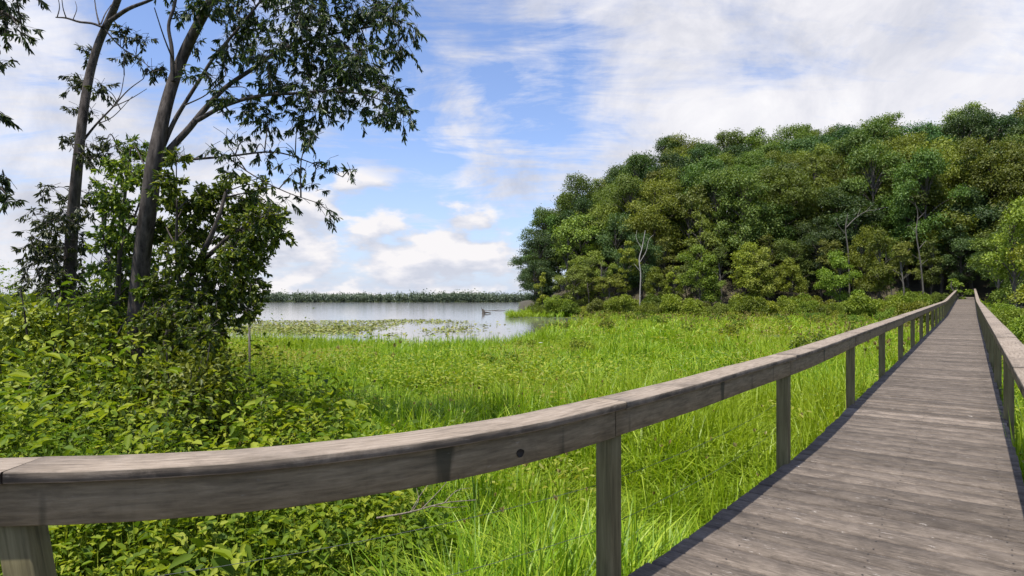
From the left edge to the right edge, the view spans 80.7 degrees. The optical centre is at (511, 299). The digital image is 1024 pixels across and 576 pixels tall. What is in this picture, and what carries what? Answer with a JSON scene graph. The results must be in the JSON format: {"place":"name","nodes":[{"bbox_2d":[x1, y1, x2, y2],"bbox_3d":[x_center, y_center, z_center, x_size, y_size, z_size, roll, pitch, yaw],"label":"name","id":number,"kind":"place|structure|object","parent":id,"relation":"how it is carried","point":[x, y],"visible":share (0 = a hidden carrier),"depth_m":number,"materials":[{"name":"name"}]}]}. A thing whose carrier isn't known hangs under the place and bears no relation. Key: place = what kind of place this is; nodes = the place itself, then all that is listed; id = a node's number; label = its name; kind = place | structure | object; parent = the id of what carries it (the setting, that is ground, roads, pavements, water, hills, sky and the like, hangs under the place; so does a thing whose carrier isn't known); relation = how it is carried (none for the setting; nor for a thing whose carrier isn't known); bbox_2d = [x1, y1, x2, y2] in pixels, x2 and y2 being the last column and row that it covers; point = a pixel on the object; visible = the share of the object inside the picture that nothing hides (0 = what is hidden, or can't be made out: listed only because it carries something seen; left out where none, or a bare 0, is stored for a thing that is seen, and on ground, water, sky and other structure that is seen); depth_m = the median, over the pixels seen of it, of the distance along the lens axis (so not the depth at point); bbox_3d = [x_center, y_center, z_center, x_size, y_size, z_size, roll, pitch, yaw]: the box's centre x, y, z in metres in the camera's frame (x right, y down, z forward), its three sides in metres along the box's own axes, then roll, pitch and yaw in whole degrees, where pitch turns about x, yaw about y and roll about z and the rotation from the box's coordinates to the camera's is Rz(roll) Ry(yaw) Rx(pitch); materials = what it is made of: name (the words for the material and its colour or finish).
{"place":"outdoors","nodes":[
{"label":"outdoors","id":0,"kind":"place"},
{"bbox_2d":[11,302,590,344],"bbox_3d":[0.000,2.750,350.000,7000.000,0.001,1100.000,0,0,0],"label":"water","id":1,"kind":"structure","parent":0,"point":[470,313],"depth_m":92.91,"materials":[{"name":"grey liquid"}]},
{"bbox_2d":[2,288,533,301],"bbox_3d":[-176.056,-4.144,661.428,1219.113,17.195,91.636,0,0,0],"label":"forest","id":2,"kind":"object","parent":1,"relation":"on","point":[453,296],"visible":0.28,"depth_m":653.33,"materials":[{"name":"green plant"}]},
{"bbox_2d":[224,318,507,336],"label":"lily pads","id":3,"kind":"object","parent":1,"relation":"on","point":[328,329],"visible":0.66,"depth_m":58.20,"materials":[{"name":"green plant"}]},
{"bbox_2d":[0,0,1023,299],"label":"sky","id":4,"kind":"structure","parent":0,"point":[513,99],"materials":[{"name":"blue"}]},
{"bbox_2d":[6,296,1023,575],"bbox_3d":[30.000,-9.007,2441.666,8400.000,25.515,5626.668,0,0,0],"label":"ground","id":5,"kind":"structure","parent":0,"point":[539,317],"depth_m":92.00,"materials":[{"name":"green plant"}]},
{"bbox_2d":[0,0,50,214],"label":"willow tree","id":6,"kind":"object","parent":5,"relation":"on","point":[6,13],"visible":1,"depth_m":7.84,"materials":[{"name":"green plant"}]},
{"bbox_2d":[0,348,137,454],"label":"leafy shrub","id":7,"kind":"object","parent":5,"relation":"on","point":[72,365],"visible":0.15,"depth_m":6.72,"materials":[{"name":"green plant"}]},
{"bbox_2d":[0,288,155,421],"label":"leafy shrub","id":8,"kind":"object","parent":5,"relation":"on","point":[15,337],"visible":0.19,"depth_m":8.04,"materials":[{"name":"green plant"}]},
{"bbox_2d":[5,0,168,352],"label":"willow tree","id":9,"kind":"object","parent":5,"relation":"on","point":[71,218],"visible":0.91,"depth_m":10.41,"materials":[{"name":"green plant"}]},
{"bbox_2d":[0,343,202,442],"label":"leafy shrub","id":10,"kind":"object","parent":5,"relation":"on","point":[128,385],"visible":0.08,"depth_m":7.43,"materials":[{"name":"green plant"}]},
{"bbox_2d":[66,133,171,383],"bbox_3d":[-6.258,0.029,9.620,1.539,5.706,2.200,0,0,-30],"label":"young willow","id":11,"kind":"object","parent":5,"relation":"on","point":[119,244],"visible":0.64,"depth_m":9.19,"materials":[{"name":"green plant"}]},
{"bbox_2d":[96,406,220,525],"bbox_3d":[-3.862,1.950,6.412,1.820,1.672,1.706,0,0,-20],"label":"leafy shrub","id":12,"kind":"object","parent":5,"relation":"on","point":[182,425],"visible":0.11,"depth_m":6.35,"materials":[{"name":"green plant"}]},
{"bbox_2d":[88,342,290,450],"bbox_3d":[-4.101,1.656,7.623,2.525,2.319,2.367,0,0,-25],"label":"leafy shrub","id":13,"kind":"object","parent":5,"relation":"on","point":[186,379],"visible":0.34,"depth_m":7.37,"materials":[{"name":"green plant"}]},
{"bbox_2d":[123,143,297,364],"bbox_3d":[-4.260,0.314,8.618,2.708,5.134,2.136,0,0,0],"label":"young willow","id":14,"kind":"object","parent":5,"relation":"on","point":[257,231],"visible":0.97,"depth_m":8.40,"materials":[{"name":"green plant"}]},
{"bbox_2d":[0,246,492,575],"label":"leafy undergrowth","id":15,"kind":"object","parent":5,"relation":"on","point":[168,548],"visible":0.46,"depth_m":4.84,"materials":[{"name":"green plant"}]},
{"bbox_2d":[124,0,427,369],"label":"willow tree","id":16,"kind":"object","parent":5,"relation":"on","point":[352,61],"visible":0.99,"depth_m":8.92,"materials":[{"name":"green plant"}]},
{"bbox_2d":[438,476,506,533],"bbox_3d":[-0.341,2.195,5.976,0.590,1.118,0.620,0,0,32],"label":"iris plant","id":17,"kind":"object","parent":5,"relation":"on","point":[475,498],"visible":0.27,"depth_m":5.98,"materials":[{"name":"green plant"}]},
{"bbox_2d":[551,266,592,305],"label":"edge tree","id":18,"kind":"object","parent":5,"relation":"on","point":[575,285],"visible":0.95,"depth_m":95.43,"materials":[{"name":"green plant"}]},
{"bbox_2d":[210,308,1002,570],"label":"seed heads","id":19,"kind":"object","parent":5,"relation":"on","point":[661,445],"visible":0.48,"depth_m":23.69,"materials":[{"name":"green plant"}]},
{"bbox_2d":[592,273,628,301],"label":"edge tree","id":20,"kind":"object","parent":5,"relation":"on","point":[616,281],"visible":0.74,"depth_m":91.53,"materials":[{"name":"green plant"}]},
{"bbox_2d":[602,293,637,316],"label":"edge shrub","id":21,"kind":"object","parent":5,"relation":"on","point":[611,305],"visible":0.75,"depth_m":83.27,"materials":[{"name":"green plant"}]},
{"bbox_2d":[659,293,684,317],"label":"edge shrub","id":22,"kind":"object","parent":5,"relation":"on","point":[671,303],"visible":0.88,"depth_m":83.00,"materials":[{"name":"green plant"}]},
{"bbox_2d":[674,244,721,302],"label":"edge tree","id":23,"kind":"object","parent":5,"relation":"on","point":[709,282],"visible":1,"depth_m":85.46,"materials":[{"name":"green plant"}]},
{"bbox_2d":[728,241,772,300],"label":"maple tree","id":24,"kind":"object","parent":5,"relation":"on","point":[751,247],"visible":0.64,"depth_m":85.15,"materials":[{"name":"green plant"}]},
{"bbox_2d":[736,295,770,316],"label":"edge shrub","id":25,"kind":"object","parent":5,"relation":"on","point":[749,303],"visible":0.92,"depth_m":78.56,"materials":[{"name":"green plant"}]},
{"bbox_2d":[734,245,780,300],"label":"edge tree","id":26,"kind":"object","parent":5,"relation":"on","point":[765,290],"visible":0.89,"depth_m":83.32,"materials":[{"name":"green plant"}]},
{"bbox_2d":[812,249,864,302],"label":"maple tree","id":27,"kind":"object","parent":5,"relation":"on","point":[828,285],"visible":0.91,"depth_m":81.44,"materials":[{"name":"green plant"}]},
{"bbox_2d":[842,292,881,318],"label":"edge shrub","id":28,"kind":"object","parent":5,"relation":"on","point":[861,303],"visible":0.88,"depth_m":71.65,"materials":[{"name":"green plant"}]},
{"bbox_2d":[884,241,920,294],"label":"birch tree","id":29,"kind":"object","parent":5,"relation":"on","point":[903,251],"visible":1,"depth_m":77.75,"materials":[{"name":"green plant"}]},
{"bbox_2d":[891,300,934,325],"bbox_3d":[34.768,1.393,51.984,3.282,2.815,3.565,0,0,23],"label":"yellow shrub","id":30,"kind":"object","parent":5,"relation":"on","point":[907,308],"visible":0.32,"depth_m":52.17,"materials":[{"name":"green plant"}]},
{"bbox_2d":[965,232,1023,307],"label":"edge tree","id":31,"kind":"object","parent":5,"relation":"on","point":[984,243],"visible":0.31,"depth_m":66.48,"materials":[{"name":"green plant"}]},
{"bbox_2d":[980,194,1023,308],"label":"edge tree","id":32,"kind":"object","parent":5,"relation":"on","point":[1015,268],"visible":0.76,"depth_m":50.02,"materials":[{"name":"green plant"}]},
{"bbox_2d":[1003,242,1023,303],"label":"edge tree","id":33,"kind":"object","parent":5,"relation":"on","point":[1019,251],"visible":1,"depth_m":37.56,"materials":[{"name":"green plant"}]},
{"bbox_2d":[519,216,1023,309],"bbox_3d":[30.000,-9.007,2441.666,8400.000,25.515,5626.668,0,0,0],"label":"forest floor ground","id":34,"kind":"structure","parent":0,"point":[980,285],"depth_m":96.24,"materials":[{"name":"green plant"}]},
{"bbox_2d":[510,230,559,286],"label":"oak tree","id":35,"kind":"object","parent":34,"relation":"on","point":[542,243],"visible":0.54,"depth_m":112.48,"materials":[{"name":"green plant"}]},
{"bbox_2d":[518,259,558,302],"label":"oak tree","id":36,"kind":"object","parent":34,"relation":"on","point":[534,268],"visible":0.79,"depth_m":103.97,"materials":[{"name":"green plant"}]},
{"bbox_2d":[517,206,559,272],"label":"oak tree","id":37,"kind":"object","parent":34,"relation":"on","point":[539,214],"visible":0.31,"depth_m":130.18,"materials":[{"name":"green plant"}]},
{"bbox_2d":[553,228,579,293],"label":"birch tree","id":38,"kind":"object","parent":34,"relation":"on","point":[574,245],"visible":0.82,"depth_m":104.26,"materials":[{"name":"green plant"}]},
{"bbox_2d":[552,170,604,228],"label":"oak tree","id":39,"kind":"object","parent":34,"relation":"on","point":[583,184],"visible":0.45,"depth_m":122.09,"materials":[{"name":"green plant"}]},
{"bbox_2d":[548,211,613,298],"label":"maple tree","id":40,"kind":"object","parent":34,"relation":"on","point":[572,223],"visible":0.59,"depth_m":105.35,"materials":[{"name":"green plant"}]},
{"bbox_2d":[551,193,614,265],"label":"oak tree","id":41,"kind":"object","parent":34,"relation":"on","point":[578,203],"visible":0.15,"depth_m":110.90,"materials":[{"name":"green plant"}]},
{"bbox_2d":[568,250,602,305],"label":"maple tree","id":42,"kind":"object","parent":34,"relation":"on","point":[580,260],"visible":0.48,"depth_m":101.33,"materials":[{"name":"green plant"}]},
{"bbox_2d":[577,202,637,288],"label":"oak tree","id":43,"kind":"object","parent":34,"relation":"on","point":[608,211],"visible":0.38,"depth_m":106.82,"materials":[{"name":"green plant"}]},
{"bbox_2d":[594,212,642,294],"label":"oak tree","id":44,"kind":"object","parent":34,"relation":"on","point":[606,242],"visible":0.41,"depth_m":103.29,"materials":[{"name":"green plant"}]},
{"bbox_2d":[593,168,657,281],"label":"oak tree","id":45,"kind":"object","parent":34,"relation":"on","point":[625,190],"visible":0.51,"depth_m":107.22,"materials":[{"name":"green plant"}]},
{"bbox_2d":[616,240,641,295],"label":"birch tree","id":46,"kind":"object","parent":34,"relation":"on","point":[633,261],"visible":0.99,"depth_m":92.89,"materials":[{"name":"green plant"}]},
{"bbox_2d":[617,150,658,211],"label":"oak tree","id":47,"kind":"object","parent":34,"relation":"on","point":[633,160],"visible":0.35,"depth_m":118.34,"materials":[{"name":"green plant"}]},
{"bbox_2d":[615,233,664,301],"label":"oak tree","id":48,"kind":"object","parent":34,"relation":"on","point":[634,281],"visible":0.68,"depth_m":95.22,"materials":[{"name":"green plant"}]},
{"bbox_2d":[617,175,688,288],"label":"oak tree","id":49,"kind":"object","parent":34,"relation":"on","point":[650,224],"visible":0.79,"depth_m":100.87,"materials":[{"name":"green plant"}]},
{"bbox_2d":[641,266,670,302],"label":"maple tree","id":50,"kind":"object","parent":34,"relation":"on","point":[655,277],"visible":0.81,"depth_m":90.26,"materials":[{"name":"green plant"}]},
{"bbox_2d":[647,235,676,284],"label":"maple tree","id":51,"kind":"object","parent":34,"relation":"on","point":[665,257],"visible":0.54,"depth_m":96.75,"materials":[{"name":"green plant"}]},
{"bbox_2d":[641,151,689,194],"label":"oak tree","id":52,"kind":"object","parent":34,"relation":"on","point":[674,161],"visible":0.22,"depth_m":117.40,"materials":[{"name":"green plant"}]},
{"bbox_2d":[653,165,692,225],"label":"oak tree","id":53,"kind":"object","parent":34,"relation":"on","point":[669,175],"visible":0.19,"depth_m":112.20,"materials":[{"name":"green plant"}]},
{"bbox_2d":[663,183,715,286],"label":"maple tree","id":54,"kind":"object","parent":34,"relation":"on","point":[692,197],"visible":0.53,"depth_m":100.95,"materials":[{"name":"green plant"}]},
{"bbox_2d":[682,210,724,300],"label":"maple tree","id":55,"kind":"object","parent":34,"relation":"on","point":[702,227],"visible":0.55,"depth_m":96.01,"materials":[{"name":"green plant"}]},
{"bbox_2d":[677,153,731,260],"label":"oak tree","id":56,"kind":"object","parent":34,"relation":"on","point":[690,175],"visible":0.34,"depth_m":106.44,"materials":[{"name":"green plant"}]},
{"bbox_2d":[680,166,749,279],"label":"oak tree","id":57,"kind":"object","parent":34,"relation":"on","point":[719,191],"visible":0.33,"depth_m":101.75,"materials":[{"name":"green plant"}]},
{"bbox_2d":[706,246,733,303],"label":"birch tree","id":58,"kind":"object","parent":34,"relation":"on","point":[719,251],"visible":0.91,"depth_m":91.56,"materials":[{"name":"green plant"}]},
{"bbox_2d":[713,127,745,155],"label":"oak tree","id":59,"kind":"object","parent":34,"relation":"on","point":[721,137],"visible":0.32,"depth_m":131.15,"materials":[{"name":"green plant"}]},
{"bbox_2d":[727,148,767,171],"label":"oak tree","id":60,"kind":"object","parent":34,"relation":"on","point":[755,156],"visible":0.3,"depth_m":118.28,"materials":[{"name":"green plant"}]},
{"bbox_2d":[709,164,789,293],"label":"oak tree","id":61,"kind":"object","parent":34,"relation":"on","point":[736,182],"visible":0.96,"depth_m":94.71,"materials":[{"name":"green plant"}]},
{"bbox_2d":[734,126,767,153],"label":"maple tree","id":62,"kind":"object","parent":34,"relation":"on","point":[753,139],"visible":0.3,"depth_m":131.37,"materials":[{"name":"green plant"}]},
{"bbox_2d":[729,198,802,266],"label":"oak tree","id":63,"kind":"object","parent":34,"relation":"on","point":[786,234],"visible":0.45,"depth_m":95.43,"materials":[{"name":"green plant"}]},
{"bbox_2d":[752,233,784,300],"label":"maple tree","id":64,"kind":"object","parent":34,"relation":"on","point":[768,244],"visible":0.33,"depth_m":92.36,"materials":[{"name":"green plant"}]},
{"bbox_2d":[763,148,809,173],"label":"oak tree","id":65,"kind":"object","parent":34,"relation":"on","point":[777,156],"visible":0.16,"depth_m":111.54,"materials":[{"name":"green plant"}]},
{"bbox_2d":[760,122,817,153],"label":"oak tree","id":66,"kind":"object","parent":34,"relation":"on","point":[796,132],"visible":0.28,"depth_m":126.46,"materials":[{"name":"green plant"}]},
{"bbox_2d":[766,236,814,296],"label":"oak tree","id":67,"kind":"object","parent":34,"relation":"on","point":[786,246],"visible":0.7,"depth_m":89.66,"materials":[{"name":"green plant"}]},
{"bbox_2d":[755,157,827,265],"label":"oak tree","id":68,"kind":"object","parent":34,"relation":"on","point":[788,168],"visible":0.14,"depth_m":100.75,"materials":[{"name":"green plant"}]},
{"bbox_2d":[776,257,807,298],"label":"maple tree","id":69,"kind":"object","parent":34,"relation":"on","point":[801,287],"visible":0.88,"depth_m":85.92,"materials":[{"name":"green plant"}]},
{"bbox_2d":[754,163,834,281],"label":"oak tree","id":70,"kind":"object","parent":34,"relation":"on","point":[802,193],"visible":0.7,"depth_m":95.90,"materials":[{"name":"green plant"}]},
{"bbox_2d":[769,137,836,220],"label":"oak tree","id":71,"kind":"object","parent":34,"relation":"on","point":[806,147],"visible":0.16,"depth_m":117.81,"materials":[{"name":"green plant"}]},
{"bbox_2d":[795,151,840,258],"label":"maple tree","id":72,"kind":"object","parent":34,"relation":"on","point":[819,168],"visible":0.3,"depth_m":103.07,"materials":[{"name":"green plant"}]},
{"bbox_2d":[795,216,857,300],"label":"oak tree","id":73,"kind":"object","parent":34,"relation":"on","point":[812,237],"visible":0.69,"depth_m":89.69,"materials":[{"name":"green plant"}]},
{"bbox_2d":[815,238,843,298],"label":"birch tree","id":74,"kind":"object","parent":34,"relation":"on","point":[824,249],"visible":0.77,"depth_m":86.00,"materials":[{"name":"green plant"}]},
{"bbox_2d":[800,153,861,222],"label":"oak tree","id":75,"kind":"object","parent":34,"relation":"on","point":[828,160],"visible":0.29,"depth_m":105.95,"materials":[{"name":"green plant"}]},
{"bbox_2d":[805,179,873,278],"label":"oak tree","id":76,"kind":"object","parent":34,"relation":"on","point":[840,192],"visible":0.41,"depth_m":94.14,"materials":[{"name":"green plant"}]},
{"bbox_2d":[814,193,889,290],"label":"oak tree","id":77,"kind":"object","parent":34,"relation":"on","point":[850,231],"visible":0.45,"depth_m":91.79,"materials":[{"name":"green plant"}]},
{"bbox_2d":[828,126,885,200],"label":"oak tree","id":78,"kind":"object","parent":34,"relation":"on","point":[845,145],"visible":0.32,"depth_m":106.44,"materials":[{"name":"green plant"}]},
{"bbox_2d":[843,224,883,292],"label":"maple tree","id":79,"kind":"object","parent":34,"relation":"on","point":[861,242],"visible":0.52,"depth_m":84.86,"materials":[{"name":"green plant"}]},
{"bbox_2d":[846,116,902,191],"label":"oak tree","id":80,"kind":"object","parent":34,"relation":"on","point":[881,129],"visible":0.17,"depth_m":110.56,"materials":[{"name":"green plant"}]},
{"bbox_2d":[835,138,918,258],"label":"oak tree","id":81,"kind":"object","parent":34,"relation":"on","point":[867,154],"visible":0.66,"depth_m":95.52,"materials":[{"name":"green plant"}]},
{"bbox_2d":[853,227,913,300],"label":"maple tree","id":82,"kind":"object","parent":34,"relation":"on","point":[879,285],"visible":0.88,"depth_m":80.34,"materials":[{"name":"green plant"}]},
{"bbox_2d":[857,111,913,143],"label":"oak tree","id":83,"kind":"object","parent":34,"relation":"on","point":[889,119],"visible":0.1,"depth_m":123.33,"materials":[{"name":"green plant"}]},
{"bbox_2d":[857,130,945,207],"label":"oak tree","id":84,"kind":"object","parent":34,"relation":"on","point":[905,141],"visible":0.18,"depth_m":100.19,"materials":[{"name":"green plant"}]},
{"bbox_2d":[875,192,947,286],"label":"oak tree","id":85,"kind":"object","parent":34,"relation":"on","point":[897,221],"visible":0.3,"depth_m":90.65,"materials":[{"name":"green plant"}]},
{"bbox_2d":[881,170,958,281],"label":"oak tree","id":86,"kind":"object","parent":34,"relation":"on","point":[916,197],"visible":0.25,"depth_m":88.81,"materials":[{"name":"green plant"}]},
{"bbox_2d":[894,120,955,152],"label":"oak tree","id":87,"kind":"object","parent":34,"relation":"on","point":[918,129],"visible":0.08,"depth_m":107.55,"materials":[{"name":"green plant"}]},
{"bbox_2d":[911,237,943,294],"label":"maple tree","id":88,"kind":"object","parent":34,"relation":"on","point":[930,279],"visible":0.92,"depth_m":80.67,"materials":[{"name":"green plant"}]},
{"bbox_2d":[887,141,973,290],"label":"oak tree","id":89,"kind":"object","parent":34,"relation":"on","point":[930,161],"visible":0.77,"depth_m":86.78,"materials":[{"name":"green plant"}]},
{"bbox_2d":[892,185,978,293],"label":"edge tree","id":90,"kind":"object","parent":34,"relation":"on","point":[959,220],"visible":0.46,"depth_m":86.18,"materials":[{"name":"green plant"}]},
{"bbox_2d":[900,141,976,221],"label":"oak tree","id":91,"kind":"object","parent":34,"relation":"on","point":[955,168],"visible":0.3,"depth_m":93.61,"materials":[{"name":"green plant"}]},
{"bbox_2d":[927,224,983,296],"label":"oak tree","id":92,"kind":"object","parent":34,"relation":"on","point":[959,244],"visible":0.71,"depth_m":82.88,"materials":[{"name":"green plant"}]},
{"bbox_2d":[933,107,1000,149],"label":"oak tree","id":93,"kind":"object","parent":34,"relation":"on","point":[958,122],"visible":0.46,"depth_m":107.56,"materials":[{"name":"green plant"}]},
{"bbox_2d":[935,184,1009,290],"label":"oak tree","id":94,"kind":"object","parent":34,"relation":"on","point":[983,212],"visible":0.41,"depth_m":84.70,"materials":[{"name":"green plant"}]},
{"bbox_2d":[947,134,1023,279],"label":"oak tree","id":95,"kind":"object","parent":34,"relation":"on","point":[988,184],"visible":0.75,"depth_m":85.87,"materials":[{"name":"green plant"}]},
{"bbox_2d":[951,143,1023,231],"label":"oak tree","id":96,"kind":"object","parent":34,"relation":"on","point":[984,168],"visible":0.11,"depth_m":88.75,"materials":[{"name":"green plant"}]},
{"bbox_2d":[955,111,1022,145],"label":"oak tree","id":97,"kind":"object","parent":34,"relation":"on","point":[1005,121],"visible":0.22,"depth_m":108.10,"materials":[{"name":"green plant"}]},
{"bbox_2d":[988,169,1023,209],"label":"oak tree","id":98,"kind":"object","parent":34,"relation":"on","point":[1015,186],"visible":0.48,"depth_m":82.53,"materials":[{"name":"green plant"}]},
{"bbox_2d":[628,297,1023,575],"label":"boardwalk","id":99,"kind":"structure","parent":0,"point":[907,464],"depth_m":4.91,"materials":[{"name":"grey wood"}]},
{"bbox_2d":[0,290,956,575],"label":"wooden railing","id":100,"kind":"object","parent":99,"relation":"attached to","point":[38,496],"visible":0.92,"depth_m":2.38,"materials":[{"name":"grey wood"}]},
{"bbox_2d":[974,289,1023,439],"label":"wooden railing","id":101,"kind":"object","parent":99,"relation":"attached to","point":[1000,339],"visible":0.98,"depth_m":7.76,"materials":[{"name":"grey wood"}]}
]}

